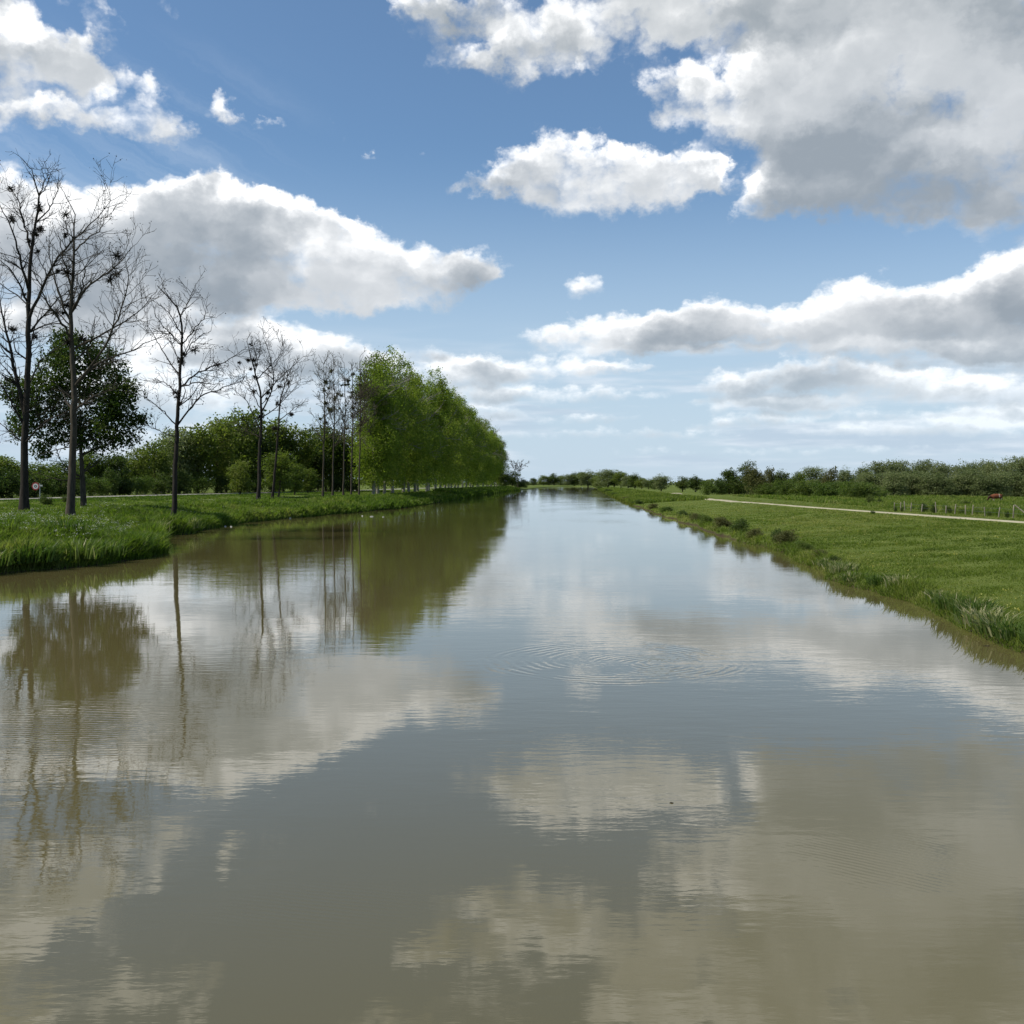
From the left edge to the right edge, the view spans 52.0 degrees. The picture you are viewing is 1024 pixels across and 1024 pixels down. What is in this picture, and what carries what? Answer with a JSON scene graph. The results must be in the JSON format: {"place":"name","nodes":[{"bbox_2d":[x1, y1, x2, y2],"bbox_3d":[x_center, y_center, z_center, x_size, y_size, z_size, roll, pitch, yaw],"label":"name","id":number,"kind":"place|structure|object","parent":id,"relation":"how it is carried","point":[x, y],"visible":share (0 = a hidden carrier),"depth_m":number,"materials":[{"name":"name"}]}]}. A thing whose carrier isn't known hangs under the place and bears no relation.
{"place":"outdoors","nodes":[
{"label":"outdoors","id":0,"kind":"place"},
{"bbox_2d":[0,487,443,499],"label":"road","id":1,"kind":"structure","parent":0,"point":[171,494],"depth_m":171.81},
{"bbox_2d":[0,487,1023,1023],"bbox_3d":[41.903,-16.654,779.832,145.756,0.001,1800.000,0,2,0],"label":"water","id":2,"kind":"structure","parent":0,"point":[568,755],"depth_m":14.03,"materials":[{"name":"liquid"}]},
{"bbox_2d":[0,484,1023,652],"bbox_3d":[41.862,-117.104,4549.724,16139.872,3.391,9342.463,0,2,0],"label":"ground","id":3,"kind":"structure","parent":0,"point":[672,489],"depth_m":75.37,"materials":[{"name":"plant"}]},
{"bbox_2d":[0,455,29,497],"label":"woodland tree","id":4,"kind":"object","parent":3,"relation":"on","point":[7,461],"visible":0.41,"depth_m":140.31,"materials":[{"name":"green plant"}]},
{"bbox_2d":[0,466,31,498],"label":"hedge bush","id":5,"kind":"object","parent":3,"relation":"on","point":[15,480],"visible":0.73,"depth_m":134.75,"materials":[{"name":"green plant"}]},
{"bbox_2d":[0,538,62,563],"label":"weed clump","id":6,"kind":"object","parent":3,"relation":"on","point":[28,559],"visible":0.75,"depth_m":48.24,"materials":[{"name":"green plant"}]},
{"bbox_2d":[34,472,59,496],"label":"hedge bush","id":7,"kind":"object","parent":3,"relation":"on","point":[47,490],"visible":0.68,"depth_m":146.50,"materials":[{"name":"green plant"}]},
{"bbox_2d":[28,461,66,493],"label":"woodland tree","id":8,"kind":"object","parent":3,"relation":"on","point":[42,468],"visible":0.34,"depth_m":152.96,"materials":[{"name":"green plant"}]},
{"bbox_2d":[44,475,79,496],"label":"hedge bush","id":9,"kind":"object","parent":3,"relation":"on","point":[61,490],"visible":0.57,"depth_m":151.62,"materials":[{"name":"green plant"}]},
{"bbox_2d":[37,516,90,529],"bbox_3d":[-24.480,0.714,57.519,2.835,1.047,2.982,-1,2,-27],"label":"weed clump","id":10,"kind":"object","parent":3,"relation":"on","point":[67,524],"visible":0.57,"depth_m":57.33,"materials":[{"name":"green plant"}]},
{"bbox_2d":[0,150,134,509],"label":"bare tree","id":11,"kind":"object","parent":3,"relation":"on","point":[24,405],"visible":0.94,"depth_m":88.50,"materials":[{"name":"brown plant"}]},
{"bbox_2d":[0,325,153,506],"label":"leafy tree","id":12,"kind":"object","parent":3,"relation":"on","point":[112,413],"visible":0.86,"depth_m":98.62,"materials":[{"name":"green plant"}]},
{"bbox_2d":[48,535,115,560],"bbox_3d":[-21.210,1.692,51.123,3.319,1.137,3.662,0,2,6],"label":"weed clump","id":13,"kind":"object","parent":3,"relation":"on","point":[93,552],"visible":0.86,"depth_m":50.91,"materials":[{"name":"green plant"}]},
{"bbox_2d":[76,450,106,495],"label":"woodland tree","id":14,"kind":"object","parent":3,"relation":"on","point":[87,460],"visible":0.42,"depth_m":172.20,"materials":[{"name":"green plant"}]},
{"bbox_2d":[86,476,113,495],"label":"hedge bush","id":15,"kind":"object","parent":3,"relation":"on","point":[94,483],"visible":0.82,"depth_m":163.41,"materials":[{"name":"green plant"}]},
{"bbox_2d":[22,178,181,515],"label":"bare tree","id":16,"kind":"object","parent":3,"relation":"on","point":[71,305],"visible":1,"depth_m":73.99,"materials":[{"name":"brown plant"}]},
{"bbox_2d":[79,536,127,555],"bbox_3d":[-20.730,1.706,53.320,2.876,0.986,3.174,-1,2,-35],"label":"weed clump","id":17,"kind":"object","parent":3,"relation":"on","point":[116,549],"visible":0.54,"depth_m":53.42,"materials":[{"name":"green plant"}]},
{"bbox_2d":[97,467,122,495],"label":"hedge bush","id":18,"kind":"object","parent":3,"relation":"on","point":[111,473],"visible":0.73,"depth_m":167.94,"materials":[{"name":"green plant"}]},
{"bbox_2d":[0,502,221,572],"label":"grass","id":19,"kind":"structure","parent":3,"relation":"on","point":[35,531],"depth_m":58.05,"materials":[{"name":"plant"}]},
{"bbox_2d":[94,451,135,493],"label":"woodland tree","id":20,"kind":"object","parent":3,"relation":"on","point":[118,463],"visible":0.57,"depth_m":174.20,"materials":[{"name":"green plant"}]},
{"bbox_2d":[116,476,140,494],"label":"hedge bush","id":21,"kind":"object","parent":3,"relation":"on","point":[130,487],"visible":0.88,"depth_m":175.17,"materials":[{"name":"green plant"}]},
{"bbox_2d":[121,447,155,493],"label":"woodland tree","id":22,"kind":"object","parent":3,"relation":"on","point":[138,462],"visible":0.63,"depth_m":188.54,"materials":[{"name":"green plant"}]},
{"bbox_2d":[130,475,159,494],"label":"hedge bush","id":23,"kind":"object","parent":3,"relation":"on","point":[142,481],"visible":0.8,"depth_m":179.11,"materials":[{"name":"green plant"}]},
{"bbox_2d":[133,436,172,494],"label":"woodland tree","id":24,"kind":"object","parent":3,"relation":"on","point":[156,452],"visible":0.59,"depth_m":192.80,"materials":[{"name":"green plant"}]},
{"bbox_2d":[146,471,172,494],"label":"hedge bush","id":25,"kind":"object","parent":3,"relation":"on","point":[161,487],"visible":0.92,"depth_m":185.46,"materials":[{"name":"green plant"}]},
{"bbox_2d":[168,469,194,493],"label":"hedge bush","id":26,"kind":"object","parent":3,"relation":"on","point":[183,480],"visible":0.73,"depth_m":194.31,"materials":[{"name":"green plant"}]},
{"bbox_2d":[153,426,212,493],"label":"woodland tree","id":27,"kind":"object","parent":3,"relation":"on","point":[181,448],"visible":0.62,"depth_m":202.79,"materials":[{"name":"green plant"}]},
{"bbox_2d":[121,268,267,516],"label":"bare tree","id":28,"kind":"object","parent":3,"relation":"on","point":[178,392],"visible":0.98,"depth_m":86.94,"materials":[{"name":"brown plant"}]},
{"bbox_2d":[178,422,220,493],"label":"woodland tree","id":29,"kind":"object","parent":3,"relation":"on","point":[204,440],"visible":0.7,"depth_m":205.28,"materials":[{"name":"green plant"}]},
{"bbox_2d":[0,489,401,501],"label":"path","id":30,"kind":"structure","parent":3,"relation":"on","point":[169,497],"depth_m":151.56,"materials":[{"name":"plant"}]},
{"bbox_2d":[185,476,218,493],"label":"hedge bush","id":31,"kind":"object","parent":3,"relation":"on","point":[202,482],"visible":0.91,"depth_m":201.81,"materials":[{"name":"green plant"}]},
{"bbox_2d":[211,475,232,492],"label":"hedge bush","id":32,"kind":"object","parent":3,"relation":"on","point":[219,488],"visible":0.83,"depth_m":209.96,"materials":[{"name":"green plant"}]},
{"bbox_2d":[202,414,244,492],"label":"woodland tree","id":33,"kind":"object","parent":3,"relation":"on","point":[224,438],"visible":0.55,"depth_m":211.73,"materials":[{"name":"green plant"}]},
{"bbox_2d":[0,490,467,527],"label":"grass","id":34,"kind":"structure","parent":3,"relation":"on","point":[229,511],"depth_m":131.32,"materials":[{"name":"plant"}]},
{"bbox_2d":[211,406,265,482],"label":"woodland tree","id":35,"kind":"object","parent":3,"relation":"on","point":[245,451],"visible":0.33,"depth_m":225.84,"materials":[{"name":"green plant"}]},
{"bbox_2d":[225,459,255,494],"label":"sapling","id":36,"kind":"object","parent":3,"relation":"on","point":[236,471],"visible":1,"depth_m":181.43,"materials":[{"name":"green plant"}]},
{"bbox_2d":[230,406,284,490],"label":"woodland tree","id":37,"kind":"object","parent":3,"relation":"on","point":[265,445],"visible":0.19,"depth_m":233.44,"materials":[{"name":"green plant"}]},
{"bbox_2d":[226,317,315,498],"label":"bare tree","id":38,"kind":"object","parent":3,"relation":"on","point":[261,415],"visible":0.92,"depth_m":139.06,"materials":[{"name":"brown plant"}]},
{"bbox_2d":[255,448,298,496],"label":"sapling","id":39,"kind":"object","parent":3,"relation":"on","point":[284,483],"visible":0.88,"depth_m":169.99,"materials":[{"name":"green plant"}]},
{"bbox_2d":[255,417,298,480],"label":"woodland tree","id":40,"kind":"object","parent":3,"relation":"on","point":[275,423],"visible":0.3,"depth_m":241.36,"materials":[{"name":"green plant"}]},
{"bbox_2d":[271,342,309,498],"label":"bare tree","id":41,"kind":"object","parent":3,"relation":"on","point":[277,429],"visible":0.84,"depth_m":147.29,"materials":[{"name":"brown plant"}]},
{"bbox_2d":[283,463,306,494],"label":"sapling","id":42,"kind":"object","parent":3,"relation":"on","point":[299,474],"visible":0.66,"depth_m":181.59,"materials":[{"name":"green plant"}]},
{"bbox_2d":[274,422,320,476],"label":"woodland tree","id":43,"kind":"object","parent":3,"relation":"on","point":[303,454],"visible":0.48,"depth_m":244.72,"materials":[{"name":"green plant"}]},
{"bbox_2d":[297,468,319,492],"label":"sapling","id":44,"kind":"object","parent":3,"relation":"on","point":[310,478],"visible":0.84,"depth_m":209.91,"materials":[{"name":"green plant"}]},
{"bbox_2d":[293,425,331,491],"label":"woodland tree","id":45,"kind":"object","parent":3,"relation":"on","point":[317,462],"visible":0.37,"depth_m":254.84,"materials":[{"name":"green plant"}]},
{"bbox_2d":[307,350,350,495],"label":"bare tree","id":46,"kind":"object","parent":3,"relation":"on","point":[325,422],"visible":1,"depth_m":177.70,"materials":[{"name":"brown plant"}]},
{"bbox_2d":[309,420,348,490],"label":"woodland tree","id":47,"kind":"object","parent":3,"relation":"on","point":[328,447],"visible":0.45,"depth_m":262.20,"materials":[{"name":"green plant"}]},
{"bbox_2d":[307,350,362,494],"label":"bare tree","id":48,"kind":"object","parent":3,"relation":"on","point":[329,388],"visible":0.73,"depth_m":190.87,"materials":[{"name":"brown plant"}]},
{"bbox_2d":[326,429,356,489],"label":"woodland tree","id":49,"kind":"object","parent":3,"relation":"on","point":[347,472],"visible":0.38,"depth_m":265.79,"materials":[{"name":"green plant"}]},
{"bbox_2d":[322,352,373,494],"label":"bare tree","id":50,"kind":"object","parent":3,"relation":"on","point":[345,405],"visible":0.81,"depth_m":198.32,"materials":[{"name":"brown plant"}]},
{"bbox_2d":[328,362,385,494],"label":"bare tree","id":51,"kind":"object","parent":3,"relation":"on","point":[361,391],"visible":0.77,"depth_m":206.21,"materials":[{"name":"brown plant"}]},
{"bbox_2d":[339,350,391,494],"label":"bare tree","id":52,"kind":"object","parent":3,"relation":"on","point":[358,420],"visible":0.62,"depth_m":211.34,"materials":[{"name":"brown plant"}]},
{"bbox_2d":[347,350,405,493],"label":"poplar tree","id":53,"kind":"object","parent":3,"relation":"on","point":[384,435],"visible":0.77,"depth_m":219.16,"materials":[{"name":"green plant"}]},
{"bbox_2d":[347,354,415,493],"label":"poplar tree","id":54,"kind":"object","parent":3,"relation":"on","point":[392,386],"visible":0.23,"depth_m":230.59,"materials":[{"name":"green plant"}]},
{"bbox_2d":[350,358,422,493],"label":"poplar tree","id":55,"kind":"object","parent":3,"relation":"on","point":[399,461],"visible":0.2,"depth_m":239.66,"materials":[{"name":"green plant"}]},
{"bbox_2d":[371,344,429,492],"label":"poplar tree","id":56,"kind":"object","parent":3,"relation":"on","point":[413,431],"visible":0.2,"depth_m":251.86,"materials":[{"name":"green plant"}]},
{"bbox_2d":[389,361,437,491],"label":"poplar tree","id":57,"kind":"object","parent":3,"relation":"on","point":[412,453],"visible":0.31,"depth_m":262.09,"materials":[{"name":"green plant"}]},
{"bbox_2d":[399,363,437,491],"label":"poplar tree","id":58,"kind":"object","parent":3,"relation":"on","point":[425,423],"visible":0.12,"depth_m":273.43,"materials":[{"name":"green plant"}]},
{"bbox_2d":[401,370,446,491],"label":"poplar tree","id":59,"kind":"object","parent":3,"relation":"on","point":[426,468],"visible":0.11,"depth_m":286.52,"materials":[{"name":"green plant"}]},
{"bbox_2d":[412,383,442,490],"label":"poplar tree","id":60,"kind":"object","parent":3,"relation":"on","point":[435,430],"visible":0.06,"depth_m":299.85,"materials":[{"name":"green plant"}]},
{"bbox_2d":[424,383,449,490],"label":"poplar tree","id":61,"kind":"object","parent":3,"relation":"on","point":[432,408],"visible":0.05,"depth_m":326.22,"materials":[{"name":"green plant"}]},
{"bbox_2d":[419,378,460,490],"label":"poplar tree","id":62,"kind":"object","parent":3,"relation":"on","point":[441,423],"visible":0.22,"depth_m":311.57,"materials":[{"name":"green plant"}]},
{"bbox_2d":[425,366,463,488],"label":"poplar tree","id":63,"kind":"object","parent":3,"relation":"on","point":[447,405],"visible":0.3,"depth_m":340.30,"materials":[{"name":"green plant"}]},
{"bbox_2d":[424,387,465,487],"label":"poplar tree","id":64,"kind":"object","parent":3,"relation":"on","point":[459,444],"visible":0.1,"depth_m":354.25,"materials":[{"name":"green plant"}]},
{"bbox_2d":[440,383,467,486],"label":"poplar tree","id":65,"kind":"object","parent":3,"relation":"on","point":[457,412],"visible":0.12,"depth_m":368.85,"materials":[{"name":"green plant"}]},
{"bbox_2d":[442,387,473,486],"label":"poplar tree","id":66,"kind":"object","parent":3,"relation":"on","point":[464,463],"visible":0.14,"depth_m":401.18,"materials":[{"name":"green plant"}]},
{"bbox_2d":[446,391,477,486],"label":"poplar tree","id":67,"kind":"object","parent":3,"relation":"on","point":[470,449],"visible":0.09,"depth_m":416.79,"materials":[{"name":"green plant"}]},
{"bbox_2d":[459,398,484,486],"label":"poplar tree","id":68,"kind":"object","parent":3,"relation":"on","point":[468,477],"visible":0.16,"depth_m":448.96,"materials":[{"name":"green plant"}]},
{"bbox_2d":[460,408,484,486],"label":"poplar tree","id":69,"kind":"object","parent":3,"relation":"on","point":[475,466],"visible":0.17,"depth_m":467.40,"materials":[{"name":"green plant"}]},
{"bbox_2d":[432,486,520,497],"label":"grass","id":70,"kind":"structure","parent":3,"relation":"on","point":[470,492],"depth_m":371.18,"materials":[{"name":"plant"}]},
{"bbox_2d":[593,469,621,486],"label":"distant tree","id":71,"kind":"object","parent":3,"relation":"on","point":[608,473],"visible":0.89,"depth_m":896.51,"materials":[{"name":"green plant"}]},
{"bbox_2d":[598,487,709,504],"bbox_3d":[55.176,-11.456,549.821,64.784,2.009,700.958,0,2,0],"label":"grass","id":72,"kind":"structure","parent":3,"relation":"on","point":[644,496],"depth_m":246.29,"materials":[{"name":"plant"}]},
{"bbox_2d":[720,467,742,493],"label":"tree","id":73,"kind":"object","parent":3,"relation":"on","point":[728,474],"visible":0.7,"depth_m":299.00,"materials":[{"name":"green plant"}]},
{"bbox_2d":[728,475,749,493],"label":"scrub bush","id":74,"kind":"object","parent":3,"relation":"on","point":[738,486],"visible":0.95,"depth_m":296.18,"materials":[{"name":"green plant"}]},
{"bbox_2d":[739,465,770,494],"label":"scrub bush","id":75,"kind":"object","parent":3,"relation":"on","point":[759,479],"visible":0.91,"depth_m":284.40,"materials":[{"name":"green plant"}]},
{"bbox_2d":[771,479,796,494],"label":"bramble bush","id":76,"kind":"object","parent":3,"relation":"on","point":[784,490],"visible":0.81,"depth_m":244.59,"materials":[{"name":"green plant"}]},
{"bbox_2d":[770,530,800,545],"bbox_3d":[16.795,1.538,63.810,2.153,1.102,1.948,1,2,38],"label":"waterside shrub","id":77,"kind":"object","parent":3,"relation":"on","point":[785,536],"visible":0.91,"depth_m":63.54,"materials":[{"name":"green plant"}]},
{"bbox_2d":[788,479,817,495],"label":"bramble bush","id":78,"kind":"object","parent":3,"relation":"on","point":[803,488],"visible":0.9,"depth_m":239.53,"materials":[{"name":"green plant"}]},
{"bbox_2d":[800,466,828,483],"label":"tree","id":79,"kind":"object","parent":3,"relation":"on","point":[814,473],"visible":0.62,"depth_m":312.61,"materials":[{"name":"green plant"}]},
{"bbox_2d":[809,482,842,495],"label":"bramble bush","id":80,"kind":"object","parent":3,"relation":"on","point":[828,491],"visible":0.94,"depth_m":229.77,"materials":[{"name":"green plant"}]},
{"bbox_2d":[634,497,1023,541],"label":"grass","id":81,"kind":"structure","parent":3,"relation":"on","point":[896,518],"depth_m":94.09,"materials":[{"name":"plant"}]},
{"bbox_2d":[823,562,860,573],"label":"reed clump","id":82,"kind":"object","parent":3,"relation":"on","point":[846,566],"visible":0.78,"depth_m":43.94,"materials":[{"name":"green plant"}]},
{"bbox_2d":[837,480,882,498],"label":"bramble bush","id":83,"kind":"object","parent":3,"relation":"on","point":[856,492],"visible":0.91,"depth_m":200.07,"materials":[{"name":"green plant"}]},
{"bbox_2d":[737,524,1023,653],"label":"grass","id":84,"kind":"structure","parent":3,"relation":"on","point":[916,582],"depth_m":47.38,"materials":[{"name":"plant"}]},
{"bbox_2d":[877,470,911,495],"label":"young willow","id":85,"kind":"object","parent":3,"relation":"on","point":[893,488],"visible":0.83,"depth_m":240.19,"materials":[{"name":"green plant"}]},
{"bbox_2d":[896,471,920,495],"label":"young willow","id":86,"kind":"object","parent":3,"relation":"on","point":[910,485],"visible":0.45,"depth_m":246.34,"materials":[{"name":"green plant"}]},
{"bbox_2d":[912,467,952,495],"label":"young willow","id":87,"kind":"object","parent":3,"relation":"on","point":[929,481],"visible":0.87,"depth_m":242.63,"materials":[{"name":"green plant"}]},
{"bbox_2d":[933,475,959,495],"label":"young willow","id":88,"kind":"object","parent":3,"relation":"on","point":[947,489],"visible":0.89,"depth_m":241.04,"materials":[{"name":"green plant"}]},
{"bbox_2d":[947,472,970,495],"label":"young willow","id":89,"kind":"object","parent":3,"relation":"on","point":[960,480],"visible":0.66,"depth_m":242.66,"materials":[{"name":"green plant"}]},
{"bbox_2d":[928,590,992,609],"bbox_3d":[13.432,2.662,31.900,1.685,0.554,1.859,0,2,0],"label":"reed clump","id":90,"kind":"object","parent":3,"relation":"on","point":[942,603],"visible":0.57,"depth_m":31.77,"materials":[{"name":"green plant"}]},
{"bbox_2d":[945,595,1002,611],"bbox_3d":[13.462,2.662,30.712,1.690,0.536,1.532,0,2,10],"label":"reed clump","id":91,"kind":"object","parent":3,"relation":"on","point":[969,599],"visible":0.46,"depth_m":30.75,"materials":[{"name":"green plant"}]},
{"bbox_2d":[952,598,1009,616],"bbox_3d":[13.194,2.707,29.580,1.622,0.518,1.542,0,2,6],"label":"reed clump","id":92,"kind":"object","parent":3,"relation":"on","point":[979,606],"visible":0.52,"depth_m":29.64,"materials":[{"name":"green plant"}]},
{"bbox_2d":[950,605,1014,624],"bbox_3d":[12.836,2.787,28.594,1.733,0.547,1.589,1,2,23],"label":"reed clump","id":93,"kind":"object","parent":3,"relation":"on","point":[965,621],"visible":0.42,"depth_m":28.62,"materials":[{"name":"green plant"}]},
{"bbox_2d":[966,468,1003,496],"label":"young willow","id":94,"kind":"object","parent":3,"relation":"on","point":[987,482],"visible":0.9,"depth_m":240.33,"materials":[{"name":"green plant"}]},
{"bbox_2d":[957,607,1023,630],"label":"reed clump","id":95,"kind":"object","parent":3,"relation":"on","point":[998,614],"visible":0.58,"depth_m":27.70,"materials":[{"name":"green plant"}]},
{"bbox_2d":[970,611,1023,636],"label":"reed clump","id":96,"kind":"object","parent":3,"relation":"on","point":[982,625],"visible":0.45,"depth_m":26.90,"materials":[{"name":"green plant"}]},
{"bbox_2d":[982,470,1014,496],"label":"young willow","id":97,"kind":"object","parent":3,"relation":"on","point":[1002,487],"visible":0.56,"depth_m":242.19,"materials":[{"name":"green plant"}]},
{"bbox_2d":[982,618,1023,640],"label":"reed clump","id":98,"kind":"object","parent":3,"relation":"on","point":[1009,631],"visible":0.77,"depth_m":25.96,"materials":[{"name":"green plant"}]},
{"bbox_2d":[991,455,1022,491],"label":"willow tree","id":99,"kind":"object","parent":3,"relation":"on","point":[1011,466],"visible":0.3,"depth_m":258.63,"materials":[{"name":"green plant"}]},
{"bbox_2d":[998,470,1023,496],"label":"young willow","id":100,"kind":"object","parent":3,"relation":"on","point":[1014,483],"visible":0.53,"depth_m":248.08,"materials":[{"name":"green plant"}]},
{"bbox_2d":[0,0,1023,484],"label":"sky","id":101,"kind":"structure","parent":0,"point":[646,238],"materials":[{"name":"blue"}]},
{"bbox_2d":[674,493,1023,522],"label":"gravel track","id":102,"kind":"structure","parent":0,"point":[876,511],"depth_m":104.67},
{"bbox_2d":[732,494,1023,517],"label":"grass","id":103,"kind":"structure","parent":0,"point":[1006,503],"depth_m":155.16,"materials":[{"name":"plant"}]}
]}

